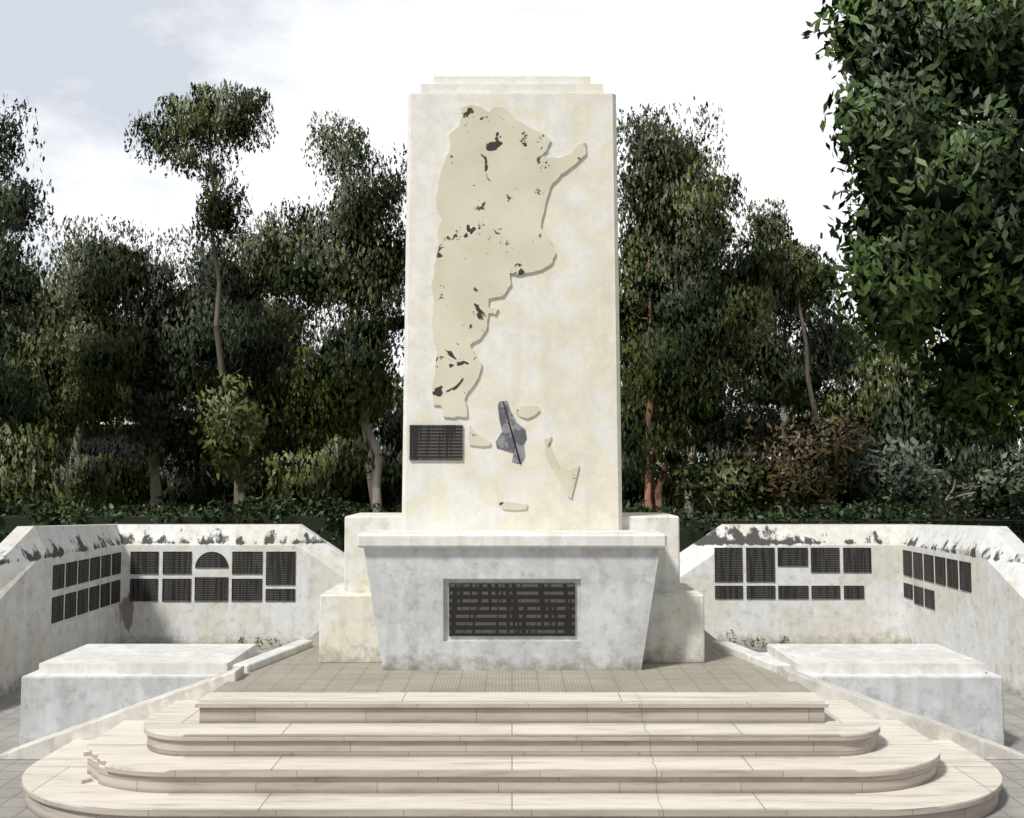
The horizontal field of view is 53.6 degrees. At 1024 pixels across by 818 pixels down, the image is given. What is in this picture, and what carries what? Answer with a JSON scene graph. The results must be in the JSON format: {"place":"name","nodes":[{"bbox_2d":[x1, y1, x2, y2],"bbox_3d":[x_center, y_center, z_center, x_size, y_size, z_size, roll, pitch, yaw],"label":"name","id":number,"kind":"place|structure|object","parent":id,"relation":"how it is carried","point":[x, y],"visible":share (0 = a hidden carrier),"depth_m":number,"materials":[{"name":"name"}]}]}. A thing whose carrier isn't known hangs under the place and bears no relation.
{"place":"outdoors","nodes":[
{"label":"outdoors","id":0,"kind":"place"},
{"bbox_2d":[0,524,1023,696],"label":"enclosure wall","id":1,"kind":"structure","parent":0,"point":[983,621],"depth_m":13.11,"materials":[{"name":"paint"}]},
{"bbox_2d":[51,552,120,623],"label":"memorial plaques","id":2,"kind":"object","parent":1,"relation":"attached to","point":[70,598],"visible":1,"depth_m":11.96,"materials":[{"name":"brown metal"}]},
{"bbox_2d":[129,552,295,600],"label":"memorial plaques","id":3,"kind":"object","parent":1,"relation":"attached to","point":[280,568],"visible":1,"depth_m":13.14,"materials":[{"name":"brown metal"}]},
{"bbox_2d":[714,548,870,598],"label":"memorial plaques","id":4,"kind":"object","parent":1,"relation":"attached to","point":[760,564],"visible":1,"depth_m":13.15,"materials":[{"name":"brown metal"}]},
{"bbox_2d":[903,550,971,609],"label":"memorial plaques","id":5,"kind":"object","parent":1,"relation":"attached to","point":[952,574],"visible":1,"depth_m":12.19,"materials":[{"name":"brown metal"}]},
{"bbox_2d":[0,483,1023,817],"bbox_3d":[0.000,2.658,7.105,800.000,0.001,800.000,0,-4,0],"label":"ground","id":6,"kind":"structure","parent":0,"point":[12,801],"depth_m":7.76,"materials":[{"name":"grey stone"}]},
{"bbox_2d":[0,92,75,449],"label":"eucalyptus","id":7,"kind":"object","parent":6,"relation":"on","point":[20,206],"depth_m":25.47,"materials":[{"name":"green plant"}]},
{"bbox_2d":[0,258,36,428],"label":"eucalyptus leaves","id":8,"kind":"object","parent":7,"relation":"attached to","point":[13,301],"visible":0.52,"depth_m":25.32,"materials":[{"name":"green plant"}]},
{"bbox_2d":[0,419,150,514],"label":"shrub","id":9,"kind":"object","parent":6,"relation":"on","point":[33,473],"depth_m":21.04,"materials":[{"name":"green plant"}]},
{"bbox_2d":[8,472,134,508],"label":"shrub leaves","id":10,"kind":"object","parent":9,"relation":"attached to","point":[91,478],"visible":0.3,"depth_m":20.90,"materials":[{"name":"green plant"}]},
{"bbox_2d":[0,215,153,506],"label":"eucalyptus","id":11,"kind":"object","parent":6,"relation":"on","point":[97,334],"depth_m":29.78,"materials":[{"name":"green plant"}]},
{"bbox_2d":[16,321,123,428],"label":"eucalyptus leaves","id":12,"kind":"object","parent":11,"relation":"attached to","point":[115,366],"visible":0.33,"depth_m":29.00,"materials":[{"name":"green plant"}]},
{"bbox_2d":[0,440,173,513],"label":"thicket","id":13,"kind":"object","parent":6,"relation":"on","point":[117,447],"depth_m":38.89,"materials":[{"name":"green plant"}]},
{"bbox_2d":[0,300,188,441],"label":"eucalyptus","id":14,"kind":"object","parent":6,"relation":"on","point":[129,400],"depth_m":44.33,"materials":[{"name":"green plant"}]},
{"bbox_2d":[16,378,184,417],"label":"eucalyptus leaves","id":15,"kind":"object","parent":14,"relation":"attached to","point":[133,407],"visible":0.03,"depth_m":43.63,"materials":[{"name":"green plant"}]},
{"bbox_2d":[0,424,233,514],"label":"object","id":16,"kind":"structure","parent":6,"relation":"on","point":[119,437],"depth_m":45.14,"materials":[{"name":"green"}]},
{"bbox_2d":[0,665,243,759],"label":"stringer","id":17,"kind":"object","parent":6,"relation":"on","point":[45,746],"visible":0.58,"depth_m":7.83,"materials":[{"name":"stone"}]},
{"bbox_2d":[19,644,264,745],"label":"plinth","id":18,"kind":"structure","parent":6,"relation":"on","point":[79,685],"depth_m":8.09,"materials":[{"name":"paint"}]},
{"bbox_2d":[0,255,317,513],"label":"eucalyptus","id":19,"kind":"object","parent":6,"relation":"on","point":[7,331],"depth_m":35.99,"materials":[{"name":"green plant"}]},
{"bbox_2d":[0,326,295,385],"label":"eucalyptus leaves","id":20,"kind":"object","parent":19,"relation":"attached to","point":[49,354],"depth_m":35.46,"materials":[{"name":"green plant"}]},
{"bbox_2d":[59,213,304,512],"bbox_3d":[-10.347,-0.727,31.727,7.665,10.521,5.673,0,-4,0],"label":"eucalyptus","id":21,"kind":"object","parent":6,"relation":"on","point":[171,319],"depth_m":31.41,"materials":[{"name":"green plant"}]},
{"bbox_2d":[128,338,283,459],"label":"eucalyptus leaves","id":22,"kind":"object","parent":21,"relation":"attached to","point":[207,342],"visible":0.27,"depth_m":30.69,"materials":[{"name":"green plant"}]},
{"bbox_2d":[0,493,401,551],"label":"hedge","id":23,"kind":"object","parent":6,"relation":"on","point":[284,506],"depth_m":15.90,"materials":[{"name":"green plant"}]},
{"bbox_2d":[124,79,278,508],"bbox_3d":[-8.656,-2.432,27.595,4.612,13.393,3.295,0,-4,0],"label":"tall eucalyptus","id":24,"kind":"object","parent":6,"relation":"on","point":[211,121],"depth_m":27.48,"materials":[{"name":"green plant"}]},
{"bbox_2d":[187,369,275,514],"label":"yellow green tree","id":25,"kind":"object","parent":6,"relation":"on","point":[247,434],"depth_m":21.92,"materials":[{"name":"plant"}]},
{"bbox_2d":[221,439,241,451],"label":"yellow green tree leaves","id":26,"kind":"object","parent":25,"relation":"attached to","point":[239,445],"visible":0.38,"depth_m":21.86,"materials":[{"name":"plant"}]},
{"bbox_2d":[136,440,347,514],"bbox_3d":[-10.138,2.912,38.388,8.069,4.309,7.838,0,-4,0],"label":"thicket","id":27,"kind":"object","parent":6,"relation":"on","point":[206,493],"depth_m":36.30,"materials":[{"name":"green plant"}]},
{"bbox_2d":[141,485,162,499],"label":"thicket leaves","id":28,"kind":"object","parent":27,"relation":"attached to","point":[147,492],"visible":0.02,"depth_m":39.01,"materials":[{"name":"green plant"}]},
{"bbox_2d":[163,484,290,514],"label":"thicket leaves","id":29,"kind":"object","parent":27,"relation":"attached to","point":[182,499],"visible":0.15,"depth_m":35.39,"materials":[{"name":"green plant"}]},
{"bbox_2d":[209,202,346,498],"bbox_3d":[-8.011,-1.141,34.321,4.988,11.682,4.424,0,-4,0],"label":"eucalyptus","id":30,"kind":"object","parent":6,"relation":"on","point":[247,248],"depth_m":33.60,"materials":[{"name":"green plant"}]},
{"bbox_2d":[232,339,327,466],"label":"eucalyptus leaves","id":31,"kind":"object","parent":30,"relation":"attached to","point":[277,401],"visible":0.13,"depth_m":33.44,"materials":[{"name":"green plant"}]},
{"bbox_2d":[255,434,374,514],"bbox_3d":[-4.213,2.235,22.139,2.463,3.371,3.049,0,-4,0],"label":"shrub","id":32,"kind":"object","parent":6,"relation":"on","point":[334,460],"depth_m":21.74,"materials":[{"name":"green plant"}]},
{"bbox_2d":[288,474,326,500],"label":"shrub leaves","id":33,"kind":"object","parent":32,"relation":"attached to","point":[295,494],"visible":0.2,"depth_m":21.32,"materials":[{"name":"green plant"}]},
{"bbox_2d":[253,109,406,512],"bbox_3d":[-4.716,-1.952,28.799,5.247,12.620,4.847,0,-4,0],"label":"eucalyptus","id":34,"kind":"object","parent":6,"relation":"on","point":[361,233],"depth_m":28.15,"materials":[{"name":"green plant"}]},
{"bbox_2d":[279,263,404,425],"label":"eucalyptus leaves","id":35,"kind":"object","parent":34,"relation":"attached to","point":[297,272],"visible":0.43,"depth_m":27.75,"materials":[{"name":"green plant"}]},
{"bbox_2d":[313,393,402,513],"bbox_3d":[-3.759,1.944,39.434,8.747,6.181,8.452,0,-4,0],"label":"thicket","id":36,"kind":"object","parent":6,"relation":"on","point":[392,453],"depth_m":37.73,"materials":[{"name":"green plant"}]},
{"bbox_2d":[345,467,402,504],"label":"thicket leaves","id":37,"kind":"object","parent":36,"relation":"attached to","point":[357,496],"visible":0.09,"depth_m":37.08,"materials":[{"name":"green plant"}]},
{"bbox_2d":[280,324,731,462],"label":"eucalyptus","id":38,"kind":"object","parent":6,"relation":"on","point":[624,395],"depth_m":42.29,"materials":[{"name":"green plant"}]},
{"bbox_2d":[22,692,1001,817],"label":"marble steps","id":39,"kind":"structure","parent":6,"relation":"on","point":[476,755],"depth_m":6.78,"materials":[{"name":"beige stone"}]},
{"bbox_2d":[79,777,91,783],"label":"marble fragments","id":40,"kind":"object","parent":39,"relation":"on","point":[85,780],"visible":1,"depth_m":6.73,"materials":[{"name":"white stone"}]},
{"bbox_2d":[636,694,662,808],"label":"step cracks","id":41,"kind":"object","parent":39,"relation":"on","point":[650,755],"visible":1,"depth_m":6.74,"materials":[{"name":"brown"}]},
{"bbox_2d":[214,631,809,691],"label":"platform tiles","id":42,"kind":"object","parent":6,"relation":"on","point":[307,671],"visible":0.24,"depth_m":7.95,"materials":[{"name":"tile"}]},
{"bbox_2d":[233,640,312,672],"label":"platform kerb","id":43,"kind":"structure","parent":42,"relation":"on","point":[268,657],"depth_m":8.71,"materials":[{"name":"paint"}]},
{"bbox_2d":[364,548,659,669],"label":"base block","id":44,"kind":"structure","parent":42,"relation":"on","point":[409,588],"depth_m":8.26,"materials":[{"name":"white stone"}]},
{"bbox_2d":[449,583,574,635],"bbox_3d":[0.000,1.641,8.292,1.030,0.430,0.065,0,-4,0],"label":"plaque","id":45,"kind":"object","parent":44,"relation":"attached to","point":[511,609],"visible":1,"depth_m":8.28,"materials":[{"name":"black metal"}]},
{"bbox_2d":[357,529,666,547],"bbox_3d":[0.000,1.089,8.558,2.510,0.115,0.740,0,-4,0],"label":"pedestal ledge","id":46,"kind":"object","parent":44,"relation":"on","point":[401,538],"visible":1,"depth_m":8.19,"materials":[{"name":"white stone"}]},
{"bbox_2d":[402,76,621,529],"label":"slab","id":47,"kind":"structure","parent":46,"relation":"on","point":[548,343],"depth_m":8.82,"materials":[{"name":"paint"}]},
{"bbox_2d":[409,425,462,459],"bbox_3d":[-0.656,0.289,8.754,0.456,0.302,0.022,0,-4,0],"label":"plaque","id":48,"kind":"object","parent":47,"relation":"attached to","point":[435,442],"visible":1,"depth_m":8.74,"materials":[{"name":"black metal"}]},
{"bbox_2d":[468,425,489,445],"bbox_3d":[-0.283,0.232,8.761,0.194,0.182,0.018,0,-4,0],"label":"map relief piece","id":49,"kind":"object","parent":47,"relation":"attached to","point":[475,438],"depth_m":8.75,"materials":[{"name":"beige stone"}]},
{"bbox_2d":[431,105,585,417],"bbox_3d":[-0.026,-1.306,8.865,1.361,2.770,0.034,0,-4,0],"label":"map relief","id":50,"kind":"object","parent":47,"relation":"attached to","point":[500,174],"visible":1,"depth_m":8.88},
{"bbox_2d":[496,401,526,463],"bbox_3d":[-0.006,0.203,8.769,0.270,0.551,0.008,0,-4,0],"label":"relief","id":51,"kind":"object","parent":47,"relation":"attached to","point":[504,442],"visible":1,"depth_m":8.76},
{"bbox_2d":[503,401,520,463],"bbox_3d":[-0.003,0.203,8.760,0.160,0.541,0.011,0,-4,1],"label":"iron rod","id":52,"kind":"object","parent":47,"relation":"attached to","point":[511,432],"visible":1,"depth_m":8.76,"materials":[{"name":"black metal"}]},
{"bbox_2d":[498,502,526,509],"bbox_3d":[0.007,0.834,8.721,0.254,0.075,0.014,0,-4,0],"label":"map relief piece","id":53,"kind":"object","parent":47,"relation":"attached to","point":[510,506],"visible":1,"depth_m":8.71,"materials":[{"name":"beige stone"}]},
{"bbox_2d":[516,405,539,418],"bbox_3d":[0.136,0.025,8.775,0.213,0.117,0.018,0,-4,0],"label":"island relief","id":54,"kind":"object","parent":47,"relation":"attached to","point":[527,411],"visible":1,"depth_m":8.77},
{"bbox_2d":[544,437,578,497],"bbox_3d":[0.429,0.504,8.742,0.300,0.532,0.020,0,-4,0],"label":"map relief piece","id":55,"kind":"object","parent":47,"relation":"attached to","point":[567,478],"visible":1,"depth_m":8.73,"materials":[{"name":"beige stone"}]},
{"bbox_2d":[319,513,704,662],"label":"base blocks","id":56,"kind":"structure","parent":42,"relation":"on","point":[348,629],"depth_m":8.63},
{"bbox_2d":[711,640,790,672],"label":"platform kerb","id":57,"kind":"structure","parent":42,"relation":"on","point":[755,657],"depth_m":8.71,"materials":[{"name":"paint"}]},
{"bbox_2d":[238,629,788,648],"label":"weeds","id":58,"kind":"object","parent":6,"relation":"on","point":[751,642],"visible":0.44,"depth_m":12.91,"materials":[{"name":"green plant"}]},
{"bbox_2d":[620,397,677,508],"bbox_3d":[2.135,2.211,39.321,9.068,5.650,8.584,0,-4,0],"label":"thicket","id":59,"kind":"object","parent":6,"relation":"on","point":[628,431],"depth_m":39.47,"materials":[{"name":"green plant"}]},
{"bbox_2d":[624,475,640,488],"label":"thicket leaves","id":60,"kind":"object","parent":59,"relation":"attached to","point":[633,479],"visible":0.09,"depth_m":36.16,"materials":[{"name":"green plant"}]},
{"bbox_2d":[617,130,771,517],"bbox_3d":[6.052,-2.535,35.115,6.731,14.534,5.182,0,-4,0],"label":"eucalyptus","id":61,"kind":"object","parent":6,"relation":"on","point":[627,354],"depth_m":35.16,"materials":[{"name":"green plant"}]},
{"bbox_2d":[619,272,770,464],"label":"eucalyptus leaves","id":62,"kind":"object","parent":61,"relation":"attached to","point":[695,416],"visible":0.28,"depth_m":26.80,"materials":[{"name":"green plant"}]},
{"bbox_2d":[616,96,795,511],"bbox_3d":[4.727,-2.056,27.888,6.117,12.687,4.818,0,-4,0],"label":"eucalyptus","id":63,"kind":"object","parent":6,"relation":"on","point":[659,237],"depth_m":27.19,"materials":[{"name":"green plant"}]},
{"bbox_2d":[671,457,787,518],"bbox_3d":[4.914,2.548,23.253,2.082,2.890,2.894,3,-5,-36],"label":"shrub","id":64,"kind":"object","parent":6,"relation":"on","point":[722,480],"depth_m":22.84,"materials":[{"name":"green plant"}]},
{"bbox_2d":[751,491,768,502],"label":"shrub leaves","id":65,"kind":"object","parent":64,"relation":"attached to","point":[765,500],"visible":0.12,"depth_m":22.86,"materials":[{"name":"green plant"}]},
{"bbox_2d":[621,388,872,518],"bbox_3d":[8.206,1.911,39.388,8.009,6.258,11.450,-4,-5,44],"label":"thicket","id":66,"kind":"object","parent":6,"relation":"on","point":[715,453],"depth_m":38.29,"materials":[{"name":"green plant"}]},
{"bbox_2d":[622,451,736,507],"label":"thicket leaves","id":67,"kind":"object","parent":66,"relation":"attached to","point":[628,496],"visible":0.07,"depth_m":36.61,"materials":[{"name":"green plant"}]},
{"bbox_2d":[738,197,840,518],"bbox_3d":[8.668,-1.031,31.522,3.101,11.098,2.082,0,-4,0],"label":"tree","id":68,"kind":"object","parent":6,"relation":"on","point":[789,247],"depth_m":31.45,"materials":[{"name":"green plant"}]},
{"bbox_2d":[791,261,822,288],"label":"thin eucalyptus leaves","id":69,"kind":"object","parent":68,"relation":"attached to","point":[818,281],"visible":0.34,"depth_m":31.34,"materials":[{"name":"green plant"}]},
{"bbox_2d":[727,265,866,518],"bbox_3d":[8.998,-0.174,33.516,5.490,9.642,4.860,0,-4,0],"label":"eucalyptus","id":70,"kind":"object","parent":6,"relation":"on","point":[771,387],"depth_m":33.03,"materials":[{"name":"green plant"}]},
{"bbox_2d":[739,334,845,405],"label":"eucalyptus leaves","id":71,"kind":"object","parent":70,"relation":"attached to","point":[815,382],"visible":0.3,"depth_m":32.61,"materials":[{"name":"green plant"}]},
{"bbox_2d":[723,408,871,518],"bbox_3d":[6.240,1.960,22.210,3.087,3.933,3.022,0,-4,0],"label":"shrub","id":72,"kind":"object","parent":6,"relation":"on","point":[794,444],"depth_m":21.80,"materials":[{"name":"plant"}]},
{"bbox_2d":[780,469,825,497],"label":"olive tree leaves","id":73,"kind":"object","parent":72,"relation":"attached to","point":[789,482],"visible":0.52,"depth_m":21.68,"materials":[{"name":"plant"}]},
{"bbox_2d":[622,498,1023,551],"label":"hedge","id":74,"kind":"object","parent":6,"relation":"on","point":[850,516],"depth_m":15.92,"materials":[{"name":"green plant"}]},
{"bbox_2d":[759,644,1004,745],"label":"plinth","id":75,"kind":"structure","parent":6,"relation":"on","point":[944,685],"depth_m":8.09,"materials":[{"name":"paint"}]},
{"bbox_2d":[773,316,1022,518],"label":"eucalyptus","id":76,"kind":"object","parent":6,"relation":"on","point":[876,372],"depth_m":43.84,"materials":[{"name":"green plant"}]},
{"bbox_2d":[796,402,1015,449],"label":"eucalyptus leaves","id":77,"kind":"object","parent":76,"relation":"attached to","point":[908,405],"visible":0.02,"depth_m":43.73,"materials":[{"name":"green plant"}]},
{"bbox_2d":[780,665,1023,759],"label":"stringer","id":78,"kind":"object","parent":6,"relation":"on","point":[978,746],"visible":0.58,"depth_m":7.83,"materials":[{"name":"stone"}]},
{"bbox_2d":[792,385,1023,518],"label":"thicket","id":79,"kind":"object","parent":6,"relation":"on","point":[923,426],"depth_m":38.24,"materials":[{"name":"green plant"}]},
{"bbox_2d":[810,444,976,507],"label":"thicket leaves","id":80,"kind":"object","parent":79,"relation":"attached to","point":[846,498],"visible":0.05,"depth_m":36.65,"materials":[{"name":"green plant"}]},
{"bbox_2d":[844,433,1023,518],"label":"shrub","id":81,"kind":"object","parent":6,"relation":"on","point":[886,480],"depth_m":22.57,"materials":[{"name":"green plant"}]},
{"bbox_2d":[905,496,991,508],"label":"shrub leaves","id":82,"kind":"object","parent":81,"relation":"attached to","point":[912,498],"visible":0.09,"depth_m":22.50,"materials":[{"name":"green plant"}]},
{"bbox_2d":[927,409,1023,518],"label":"thicket","id":83,"kind":"object","parent":6,"relation":"on","point":[971,463],"visible":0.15,"depth_m":37.55,"materials":[{"name":"green plant"}]},
{"bbox_2d":[0,0,1023,478],"label":"sky","id":84,"kind":"structure","parent":0,"point":[85,66],"materials":[{"name":"white"}]},
{"bbox_2d":[801,0,1023,441],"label":"broad tree","id":85,"kind":"object","parent":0,"point":[920,115],"depth_m":14.50,"materials":[{"name":"green plant"}]},
{"bbox_2d":[848,121,1023,398],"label":"broad tree leaves","id":86,"kind":"object","parent":85,"relation":"attached to","point":[945,194],"visible":0.2,"depth_m":14.31,"materials":[{"name":"green plant"}]}
]}

